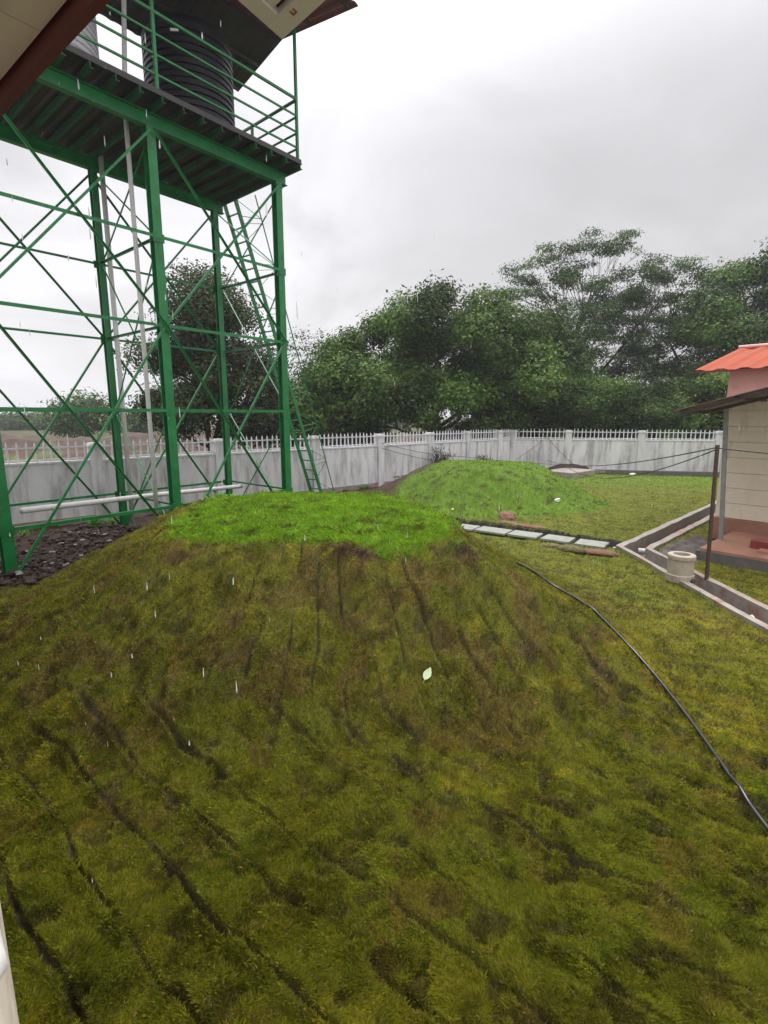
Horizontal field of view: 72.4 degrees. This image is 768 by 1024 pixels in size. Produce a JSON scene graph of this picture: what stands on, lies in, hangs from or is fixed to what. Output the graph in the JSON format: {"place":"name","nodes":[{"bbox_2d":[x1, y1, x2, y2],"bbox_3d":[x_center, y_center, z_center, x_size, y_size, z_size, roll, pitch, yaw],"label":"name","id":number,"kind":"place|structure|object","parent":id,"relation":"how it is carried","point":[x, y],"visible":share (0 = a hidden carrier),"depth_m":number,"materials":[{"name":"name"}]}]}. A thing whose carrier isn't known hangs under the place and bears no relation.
{"place":"outdoors","nodes":[
{"label":"outdoors","id":0,"kind":"place"},
{"bbox_2d":[238,0,324,38],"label":"slotted panel","id":1,"kind":"object","parent":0,"point":[281,19],"visible":1,"depth_m":3.18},
{"bbox_2d":[0,417,767,1023],"bbox_3d":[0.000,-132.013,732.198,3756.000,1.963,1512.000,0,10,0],"label":"ground","id":2,"kind":"structure","parent":0,"point":[686,543],"depth_m":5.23,"materials":[{"name":"green plant"}]},
{"bbox_2d":[0,903,18,1023],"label":"plaster pier","id":3,"kind":"structure","parent":2,"relation":"on","point":[8,1011],"depth_m":1.36,"materials":[{"name":"beige paint"}]},
{"bbox_2d":[0,930,7,979],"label":"handrail pipe","id":4,"kind":"object","parent":3,"relation":"on","point":[3,961],"visible":1,"depth_m":1.05,"materials":[{"name":"white metal"}]},
{"bbox_2d":[17,529,32,535],"bbox_3d":[-8.470,0.489,12.369,0.322,0.173,0.327,0,10,0],"label":"weed","id":5,"kind":"object","parent":2,"relation":"on","point":[24,533],"visible":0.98,"depth_m":12.35,"materials":[{"name":"green plant"}]},
{"bbox_2d":[0,412,54,429],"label":"distant tree","id":6,"kind":"object","parent":2,"relation":"on","point":[12,421],"visible":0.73,"depth_m":104.09,"materials":[{"name":"green plant"}]},
{"bbox_2d":[14,531,111,575],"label":"stone chips","id":7,"kind":"object","parent":2,"relation":"on","point":[21,573],"visible":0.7,"depth_m":10.42,"materials":[{"name":"stone"}]},
{"bbox_2d":[0,522,143,585],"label":"soil clods","id":8,"kind":"object","parent":2,"relation":"on","point":[68,555],"visible":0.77,"depth_m":10.84,"materials":[{"name":"brown soil"}]},
{"bbox_2d":[36,387,138,438],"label":"distant tree","id":9,"kind":"object","parent":2,"relation":"on","point":[65,423],"visible":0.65,"depth_m":59.27,"materials":[{"name":"green plant"}]},
{"bbox_2d":[85,518,104,526],"bbox_3d":[-7.246,0.235,13.194,0.493,0.289,0.510,-6,12,-29],"label":"weed","id":10,"kind":"object","parent":2,"relation":"on","point":[96,522],"visible":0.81,"depth_m":13.13,"materials":[{"name":"green plant"}]},
{"bbox_2d":[105,517,118,524],"bbox_3d":[-7.007,0.221,13.515,0.318,0.208,0.388,0,10,0],"label":"weed","id":11,"kind":"object","parent":2,"relation":"on","point":[111,520],"visible":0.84,"depth_m":13.50,"materials":[{"name":"green plant"}]},
{"bbox_2d":[105,412,163,432],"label":"distant tree","id":12,"kind":"object","parent":2,"relation":"on","point":[138,426],"visible":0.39,"depth_m":71.92,"materials":[{"name":"green plant"}]},
{"bbox_2d":[0,0,357,577],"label":"water tower","id":13,"kind":"structure","parent":2,"relation":"on","point":[205,161],"depth_m":11.36,"materials":[{"name":"green metal"}]},
{"bbox_2d":[70,16,98,58],"bbox_3d":[-6.350,-8.972,9.791,1.800,2.370,1.800,0,10,0],"label":"water tank","id":14,"kind":"object","parent":13,"relation":"on","point":[89,30],"visible":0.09,"depth_m":9.73,"materials":[{"name":"grey plastic"}]},
{"bbox_2d":[98,155,134,524],"bbox_3d":[-6.368,-3.804,12.558,0.105,8.550,0.110,0,10,0],"label":"downpipe","id":15,"kind":"object","parent":13,"relation":"attached to","point":[114,313],"visible":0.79,"depth_m":12.44,"materials":[{"name":"white plastic"}]},
{"bbox_2d":[19,484,242,513],"bbox_3d":[-5.235,-0.389,12.231,0.110,0.494,6.575,4,11,19],"label":"ground pipe","id":16,"kind":"object","parent":13,"relation":"attached to","point":[31,509],"visible":0.94,"depth_m":10.84,"materials":[{"name":"white plastic"}]},
{"bbox_2d":[121,0,158,517],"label":"downpipe","id":17,"kind":"object","parent":13,"relation":"attached to","point":[135,238],"visible":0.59,"depth_m":10.80,"materials":[{"name":"white plastic"}]},
{"bbox_2d":[141,12,234,125],"bbox_3d":[-4.420,-9.534,11.969,1.920,2.690,1.934,0,10,0],"label":"water tank","id":18,"kind":"object","parent":13,"relation":"on","point":[212,34],"visible":0.48,"depth_m":11.15,"materials":[{"name":"black plastic"}]},
{"bbox_2d":[223,195,333,491],"bbox_3d":[-3.084,-4.676,16.474,0.703,8.970,3.586,8,13,39],"label":"access ladder","id":19,"kind":"object","parent":13,"relation":"attached to","point":[262,294],"visible":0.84,"depth_m":16.06,"materials":[{"name":"green metal"}]},
{"bbox_2d":[113,258,298,452],"bbox_3d":[-8.833,-7.288,26.916,9.329,10.752,8.298,0,10,0],"label":"dark tree","id":20,"kind":"object","parent":2,"relation":"on","point":[200,302],"visible":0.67,"depth_m":25.18,"materials":[{"name":"green plant"}]},
{"bbox_2d":[204,492,239,498],"bbox_3d":[-3.222,-0.224,10.452,0.787,0.408,0.769,0,10,0],"label":"weed","id":21,"kind":"object","parent":2,"relation":"on","point":[218,495],"visible":0.12,"depth_m":10.42,"materials":[{"name":"green plant"}]},
{"bbox_2d":[0,431,479,451],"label":"earth bank","id":22,"kind":"structure","parent":2,"relation":"on","point":[10,441],"depth_m":43.87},
{"bbox_2d":[3,429,512,529],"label":"boundary wall","id":23,"kind":"structure","parent":2,"relation":"on","point":[352,467],"depth_m":16.82,"materials":[{"name":"white paint"}]},
{"bbox_2d":[383,443,557,464],"bbox_3d":[4.421,-2.621,23.976,11.042,1.417,1.148,-6,12,-29],"label":"cable","id":24,"kind":"object","parent":23,"relation":"attached to","point":[460,456],"visible":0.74,"depth_m":24.05,"materials":[{"name":"black rubber"}]},
{"bbox_2d":[233,377,327,448],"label":"broad tree","id":25,"kind":"object","parent":2,"relation":"on","point":[306,407],"visible":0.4,"depth_m":27.33,"materials":[{"name":"green plant"}]},
{"bbox_2d":[287,325,335,386],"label":"sparse tree","id":26,"kind":"object","parent":2,"relation":"on","point":[302,339],"visible":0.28,"depth_m":34.58,"materials":[{"name":"green plant"}]},
{"bbox_2d":[289,336,397,431],"bbox_3d":[-2.268,-6.667,31.366,7.603,7.965,7.687,0,10,0],"label":"broad tree","id":27,"kind":"object","parent":2,"relation":"on","point":[311,364],"visible":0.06,"depth_m":29.58,"materials":[{"name":"green plant"}]},
{"bbox_2d":[318,416,411,428],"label":"distant tree","id":28,"kind":"object","parent":2,"relation":"on","point":[399,426],"visible":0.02,"depth_m":114.94,"materials":[{"name":"green plant"}]},
{"bbox_2d":[32,485,742,610],"bbox_3d":[6.059,-0.090,15.594,19.148,0.316,37.903,10,14,43],"label":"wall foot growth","id":29,"kind":"object","parent":2,"relation":"on","point":[161,512],"depth_m":11.02,"materials":[{"name":"green plant"}]},
{"bbox_2d":[423,667,431,679],"bbox_3d":[0.414,1.571,5.058,0.131,0.102,0.074,-5,12,-27],"label":"fallen leaf","id":30,"kind":"object","parent":2,"relation":"on","point":[427,674],"visible":1,"depth_m":5.06,"materials":[{"name":"plant"}]},
{"bbox_2d":[294,269,580,446],"bbox_3d":[2.856,-7.615,29.660,16.332,10.475,11.150,0,10,0],"label":"broad tree","id":31,"kind":"object","parent":2,"relation":"on","point":[420,395],"visible":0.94,"depth_m":27.10,"materials":[{"name":"green plant"}]},
{"bbox_2d":[427,446,449,462],"bbox_3d":[2.321,-2.087,22.719,0.868,1.614,0.866,-10,14,-43],"label":"wilted plant","id":32,"kind":"object","parent":2,"relation":"on","point":[437,457],"visible":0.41,"depth_m":22.55,"materials":[{"name":"grey plant"}]},
{"bbox_2d":[439,451,456,460],"bbox_3d":[2.627,-2.007,23.073,0.903,1.406,0.904,-9,14,-40],"label":"wilted plant","id":33,"kind":"object","parent":2,"relation":"on","point":[447,457],"visible":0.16,"depth_m":22.94,"materials":[{"name":"grey plant"}]},
{"bbox_2d":[461,524,479,531],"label":"paving slab","id":34,"kind":"structure","parent":2,"relation":"on","point":[468,527],"depth_m":13.03,"materials":[{"name":"concrete"}]},
{"bbox_2d":[476,454,492,460],"bbox_3d":[4.683,-2.182,24.823,0.900,1.174,0.832,0,10,0],"label":"wilted plant","id":35,"kind":"object","parent":2,"relation":"on","point":[483,457],"visible":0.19,"depth_m":24.78,"materials":[{"name":"grey plant"}]},
{"bbox_2d":[474,526,512,535],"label":"paving slab","id":36,"kind":"structure","parent":2,"relation":"on","point":[493,530],"depth_m":12.65,"materials":[{"name":"concrete"}]},
{"bbox_2d":[498,511,515,520],"bbox_3d":[3.418,0.167,14.466,0.565,0.390,0.594,0,10,0],"label":"rock","id":37,"kind":"object","parent":2,"relation":"on","point":[507,515],"visible":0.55,"depth_m":14.29,"materials":[{"name":"brown stone"}]},
{"bbox_2d":[501,521,515,524],"bbox_3d":[3.290,0.311,13.671,0.577,0.156,0.275,9,13,39],"label":"rock","id":38,"kind":"object","parent":2,"relation":"on","point":[510,522],"visible":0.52,"depth_m":13.60,"materials":[{"name":"brown stone"}]},
{"bbox_2d":[507,530,542,539],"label":"paving slab","id":39,"kind":"structure","parent":2,"relation":"on","point":[525,534],"depth_m":12.20,"materials":[{"name":"concrete"}]},
{"bbox_2d":[516,523,546,528],"bbox_3d":[3.714,0.380,13.346,0.953,0.136,0.258,8,13,37],"label":"rock","id":40,"kind":"object","parent":2,"relation":"on","point":[531,526],"visible":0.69,"depth_m":13.23,"materials":[{"name":"brown stone"}]},
{"bbox_2d":[463,294,626,438],"bbox_3d":[9.717,-8.121,33.118,10.264,10.190,7.992,0,10,0],"label":"broad tree","id":41,"kind":"object","parent":2,"relation":"on","point":[571,342],"visible":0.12,"depth_m":31.06,"materials":[{"name":"green plant"}]},
{"bbox_2d":[538,543,559,548],"bbox_3d":[3.605,0.750,11.360,0.608,0.176,0.250,7,13,34],"label":"rock","id":42,"kind":"object","parent":2,"relation":"on","point":[551,545],"visible":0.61,"depth_m":11.26,"materials":[{"name":"beige stone"}]},
{"bbox_2d":[540,534,575,543],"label":"paving slab","id":43,"kind":"structure","parent":2,"relation":"on","point":[557,539],"depth_m":11.80,"materials":[{"name":"concrete"}]},
{"bbox_2d":[549,464,588,469],"bbox_3d":[9.385,-2.101,26.492,2.213,0.675,1.144,0,10,0],"label":"soil heap","id":44,"kind":"object","parent":2,"relation":"on","point":[558,466],"visible":0.41,"depth_m":26.14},
{"bbox_2d":[558,544,585,553],"bbox_3d":[3.951,0.784,11.096,0.651,0.191,0.301,10,14,43],"label":"rock","id":45,"kind":"object","parent":2,"relation":"on","point":[575,549],"visible":0.81,"depth_m":10.97,"materials":[{"name":"beige stone"}]},
{"bbox_2d":[551,468,594,478],"bbox_3d":[8.793,-1.847,24.911,2.200,0.280,1.500,-10,14,-42],"label":"concrete ledge","id":46,"kind":"object","parent":2,"relation":"on","point":[566,473],"visible":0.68,"depth_m":24.28,"materials":[{"name":"grey concrete"}]},
{"bbox_2d":[472,226,701,390],"bbox_3d":[13.215,-11.021,35.524,16.319,15.044,10.002,0,10,0],"label":"feathery tree","id":47,"kind":"object","parent":2,"relation":"on","point":[567,277],"visible":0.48,"depth_m":33.55,"materials":[{"name":"green plant"}]},
{"bbox_2d":[574,539,608,548],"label":"paving slab","id":48,"kind":"structure","parent":2,"relation":"on","point":[592,543],"depth_m":11.38,"materials":[{"name":"concrete"}]},
{"bbox_2d":[535,366,648,438],"bbox_3d":[11.895,-5.500,30.896,6.581,5.946,6.270,0,10,0],"label":"bushy tree","id":49,"kind":"object","parent":2,"relation":"on","point":[604,393],"visible":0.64,"depth_m":29.39,"materials":[{"name":"green plant"}]},
{"bbox_2d":[585,548,618,556],"bbox_3d":[4.439,0.825,10.826,0.775,0.131,0.239,7,13,34],"label":"rock","id":50,"kind":"object","parent":2,"relation":"on","point":[604,552],"visible":0.94,"depth_m":10.72,"materials":[{"name":"brown stone"}]},
{"bbox_2d":[511,429,722,472],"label":"boundary wall","id":51,"kind":"structure","parent":2,"relation":"on","point":[590,453],"depth_m":25.82,"materials":[{"name":"white paint"}]},
{"bbox_2d":[517,562,767,830],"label":"garden hose","id":52,"kind":"object","parent":2,"relation":"on","point":[734,781],"visible":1,"depth_m":5.07,"materials":[{"name":"black rubber"}]},
{"bbox_2d":[584,371,707,439],"bbox_3d":[15.226,-5.285,30.553,7.303,5.545,6.070,5,11,25],"label":"bushy tree","id":53,"kind":"object","parent":2,"relation":"on","point":[648,408],"visible":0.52,"depth_m":29.04,"materials":[{"name":"green plant"}]},
{"bbox_2d":[606,470,719,476],"bbox_3d":[17.400,-1.661,24.009,13.547,0.220,0.140,2,11,13],"label":"foundation strip","id":54,"kind":"object","parent":2,"relation":"on","point":[662,473],"visible":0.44,"depth_m":24.88,"materials":[{"name":"concrete"}]},
{"bbox_2d":[583,254,756,397],"bbox_3d":[19.282,-10.580,36.070,11.315,13.950,8.978,0,10,0],"label":"feathery tree","id":55,"kind":"object","parent":2,"relation":"on","point":[644,363],"visible":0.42,"depth_m":34.49,"materials":[{"name":"green plant"}]},
{"bbox_2d":[651,357,729,438],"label":"bushy tree","id":56,"kind":"object","parent":2,"relation":"on","point":[713,381],"visible":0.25,"depth_m":29.44,"materials":[{"name":"green plant"}]},
{"bbox_2d":[616,500,767,634],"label":"drain channel","id":57,"kind":"object","parent":2,"relation":"on","point":[740,605],"visible":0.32,"depth_m":9.72,"materials":[{"name":"concrete"}]},
{"bbox_2d":[638,548,644,552],"bbox_3d":[5.557,0.828,11.113,0.313,0.095,0.100,5,12,26],"label":"drain outlet","id":58,"kind":"object","parent":57,"relation":"attached to","point":[641,550],"visible":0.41,"depth_m":11.12,"materials":[{"name":"white plastic"}]},
{"bbox_2d":[665,551,696,583],"bbox_3d":[5.050,0.970,8.935,0.436,0.525,0.449,0,10,0],"label":"concrete ring","id":59,"kind":"object","parent":57,"relation":"on","point":[680,565],"visible":0.95,"depth_m":8.78,"materials":[{"name":"beige concrete"}]},
{"bbox_2d":[704,445,719,580],"bbox_3d":[5.460,0.033,8.739,0.055,2.282,0.137,-3,11,-14],"label":"rusty pole","id":60,"kind":"object","parent":57,"relation":"on","point":[712,508],"visible":1,"depth_m":8.72,"materials":[{"name":"metal"}]},
{"bbox_2d":[547,447,714,465],"bbox_3d":[6.525,-1.731,16.523,0.022,1.559,16.017,1,10,8],"label":"cable","id":61,"kind":"object","parent":60,"relation":"attached to","point":[645,460],"visible":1,"depth_m":11.39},
{"bbox_2d":[568,450,714,478],"bbox_3d":[6.825,-1.523,16.053,0.020,1.737,15.124,2,11,10],"label":"cable","id":62,"kind":"object","parent":60,"relation":"attached to","point":[654,470],"visible":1,"depth_m":11.36,"materials":[{"name":"black rubber"}]},
{"bbox_2d":[720,448,767,453],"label":"cable","id":63,"kind":"object","parent":60,"relation":"attached to","point":[744,451],"visible":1,"depth_m":8.55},
{"bbox_2d":[660,237,767,403],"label":"broad tree","id":64,"kind":"object","parent":2,"relation":"on","point":[720,323],"visible":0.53,"depth_m":31.62,"materials":[{"name":"green plant"}]},
{"bbox_2d":[674,343,767,571],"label":"house","id":65,"kind":"structure","parent":2,"relation":"on","point":[740,529],"depth_m":11.56,"materials":[{"name":"beige paint"}]},
{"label":"porch wall","id":66,"kind":"object","parent":2,"relation":"on","visible":0},
{"bbox_2d":[0,0,109,117],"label":"porch roof","id":67,"kind":"structure","parent":66,"relation":"attached to","point":[37,37],"depth_m":2.42,"materials":[{"name":"red paint"}]},
{"bbox_2d":[0,0,767,416],"label":"sky","id":68,"kind":"structure","parent":0,"point":[426,160],"materials":[{"name":"white"}]},
{"bbox_2d":[5,31,763,882],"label":"raindrops","id":69,"kind":"object","parent":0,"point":[231,369],"visible":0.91,"depth_m":3.00,"materials":[{"name":"white liquid"}]},
{"bbox_2d":[452,516,609,546],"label":"ditch gravel","id":70,"kind":"structure","parent":0,"point":[538,530],"depth_m":12.89,"materials":[{"name":"black gravel"}]}
]}

